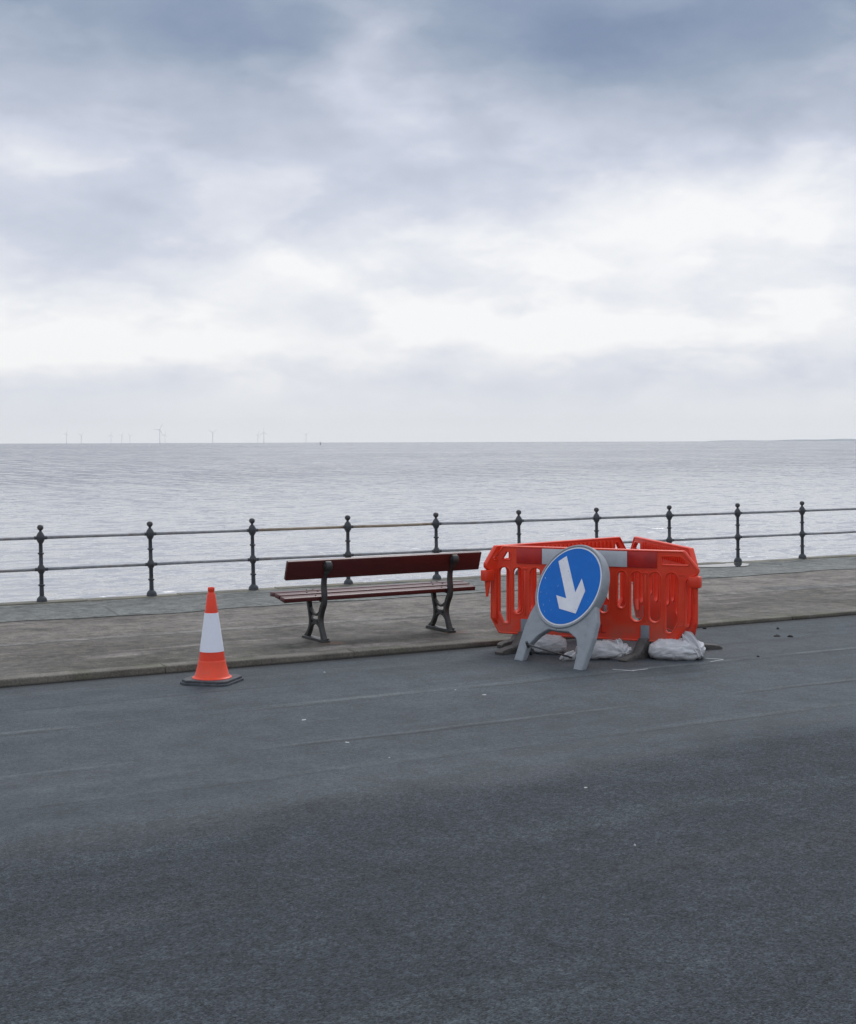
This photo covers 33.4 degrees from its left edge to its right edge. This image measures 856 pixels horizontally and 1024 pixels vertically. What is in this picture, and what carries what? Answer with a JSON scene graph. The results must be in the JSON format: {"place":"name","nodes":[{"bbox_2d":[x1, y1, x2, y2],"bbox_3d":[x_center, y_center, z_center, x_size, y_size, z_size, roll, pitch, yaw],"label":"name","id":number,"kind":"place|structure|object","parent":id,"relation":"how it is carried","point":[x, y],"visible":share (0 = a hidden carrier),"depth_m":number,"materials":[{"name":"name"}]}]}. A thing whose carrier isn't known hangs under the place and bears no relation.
{"place":"outdoors","nodes":[
{"label":"outdoors","id":0,"kind":"place"},
{"bbox_2d":[0,615,855,1023],"bbox_3d":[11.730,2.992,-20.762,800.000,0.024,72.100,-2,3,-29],"label":"road","id":1,"kind":"structure","parent":0,"point":[438,837],"depth_m":7.17,"materials":[{"name":"grey asphalt"}]},
{"bbox_2d":[180,587,243,686],"bbox_3d":[-1.803,1.032,11.896,0.432,0.812,0.432,1,3,16],"label":"traffic cone","id":2,"kind":"object","parent":1,"relation":"on","point":[212,670],"visible":0.98,"depth_m":11.82,"materials":[{"name":"plastic"}]},
{"bbox_2d":[0,609,855,687],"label":"kerb","id":3,"kind":"structure","parent":1,"relation":"on","point":[69,676],"depth_m":13.09,"materials":[{"name":"concrete"}]},
{"bbox_2d":[532,634,566,654],"bbox_3d":[1.135,1.254,13.551,0.385,0.182,0.269,1,3,14],"label":"sandbag","id":4,"kind":"object","parent":1,"relation":"on","point":[557,643],"visible":0.66,"depth_m":13.44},
{"bbox_2d":[481,537,625,647],"bbox_3d":[1.318,0.795,14.403,2.100,1.012,0.228,-3,4,-42],"label":"road barrier","id":5,"kind":"object","parent":1,"relation":"on","point":[488,574],"visible":0.3,"depth_m":14.03,"materials":[{"name":"plastic"}]},
{"bbox_2d":[514,545,609,669],"bbox_3d":[1.263,0.867,13.020,0.470,1.166,1.010,28,-16,-37],"label":"arrow sign","id":6,"kind":"object","parent":1,"relation":"on","point":[572,588],"visible":0.96,"depth_m":12.92,"materials":[{"name":"plastic"}]},
{"bbox_2d":[559,650,575,660],"bbox_3d":[1.287,1.320,13.075,0.173,0.093,0.094,-1,3,-17],"label":"torn sack","id":7,"kind":"object","parent":1,"relation":"on","point":[572,653],"visible":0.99,"depth_m":13.06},
{"bbox_2d":[490,545,701,661],"bbox_3d":[1.548,0.843,13.427,2.060,1.012,0.790,1,3,25],"label":"road barrier","id":8,"kind":"object","parent":1,"relation":"on","point":[617,621],"visible":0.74,"depth_m":13.27,"materials":[{"name":"plastic"}]},
{"bbox_2d":[575,638,631,659],"bbox_3d":[1.621,1.259,13.195,0.524,0.203,0.316,0,3,8],"label":"sandbag","id":9,"kind":"object","parent":1,"relation":"on","point":[616,649],"visible":0.76,"depth_m":13.06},
{"bbox_2d":[630,536,722,649],"bbox_3d":[2.329,0.800,14.244,0.803,1.012,1.930,-1,3,-10],"label":"road barrier","id":10,"kind":"object","parent":1,"relation":"on","point":[692,608],"visible":0.38,"depth_m":14.02,"materials":[{"name":"plastic"}]},
{"bbox_2d":[648,631,705,659],"bbox_3d":[2.293,1.224,13.147,0.531,0.274,0.394,0,3,6],"label":"sandbag","id":11,"kind":"object","parent":1,"relation":"on","point":[688,645],"visible":0.99,"depth_m":13.00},
{"bbox_2d":[0,441,855,602],"bbox_3d":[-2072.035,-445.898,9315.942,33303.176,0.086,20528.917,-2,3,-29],"label":"sea","id":12,"kind":"structure","parent":0,"point":[56,489],"depth_m":132.67,"materials":[{"name":"liquid"}]},
{"bbox_2d":[0,554,855,605],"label":"sea wall","id":13,"kind":"structure","parent":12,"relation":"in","point":[239,590],"depth_m":18.75,"materials":[{"name":"concrete"}]},
{"bbox_2d":[0,501,855,601],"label":"promenade railing","id":14,"kind":"object","parent":13,"relation":"on","point":[149,534],"visible":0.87,"depth_m":19.14,"materials":[{"name":"metal"}]},
{"bbox_2d":[0,569,855,676],"bbox_3d":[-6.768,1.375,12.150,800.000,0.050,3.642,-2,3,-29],"label":"pavement","id":15,"kind":"structure","parent":0,"point":[44,646],"depth_m":15.19,"materials":[{"name":"concrete"}]},
{"bbox_2d":[270,551,481,642],"bbox_3d":[-0.509,0.844,14.432,2.220,0.833,0.550,-2,3,-31],"label":"park bench","id":16,"kind":"object","parent":15,"relation":"on","point":[323,570],"visible":1,"depth_m":14.26,"materials":[{"name":"red paint"}]},
{"bbox_2d":[0,556,855,621],"bbox_3d":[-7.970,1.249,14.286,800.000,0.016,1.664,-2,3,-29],"label":"footpath","id":17,"kind":"structure","parent":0,"point":[152,605],"depth_m":17.42,"materials":[{"name":"concrete"}]},
{"bbox_2d":[698,563,748,566],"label":"puddle","id":18,"kind":"object","parent":17,"relation":"on","point":[725,565],"visible":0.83,"depth_m":21.93,"materials":[{"name":"grey liquid"}]},
{"bbox_2d":[0,0,855,443],"label":"sky","id":19,"kind":"structure","parent":0,"point":[326,221],"materials":[{"name":"white"}]},
{"bbox_2d":[722,439,855,440],"bbox_3d":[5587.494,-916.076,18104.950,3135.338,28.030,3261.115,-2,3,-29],"label":"hills","id":20,"kind":"structure","parent":0,"point":[799,440],"depth_m":18201.51,"materials":[{"name":"grey"}]}
]}

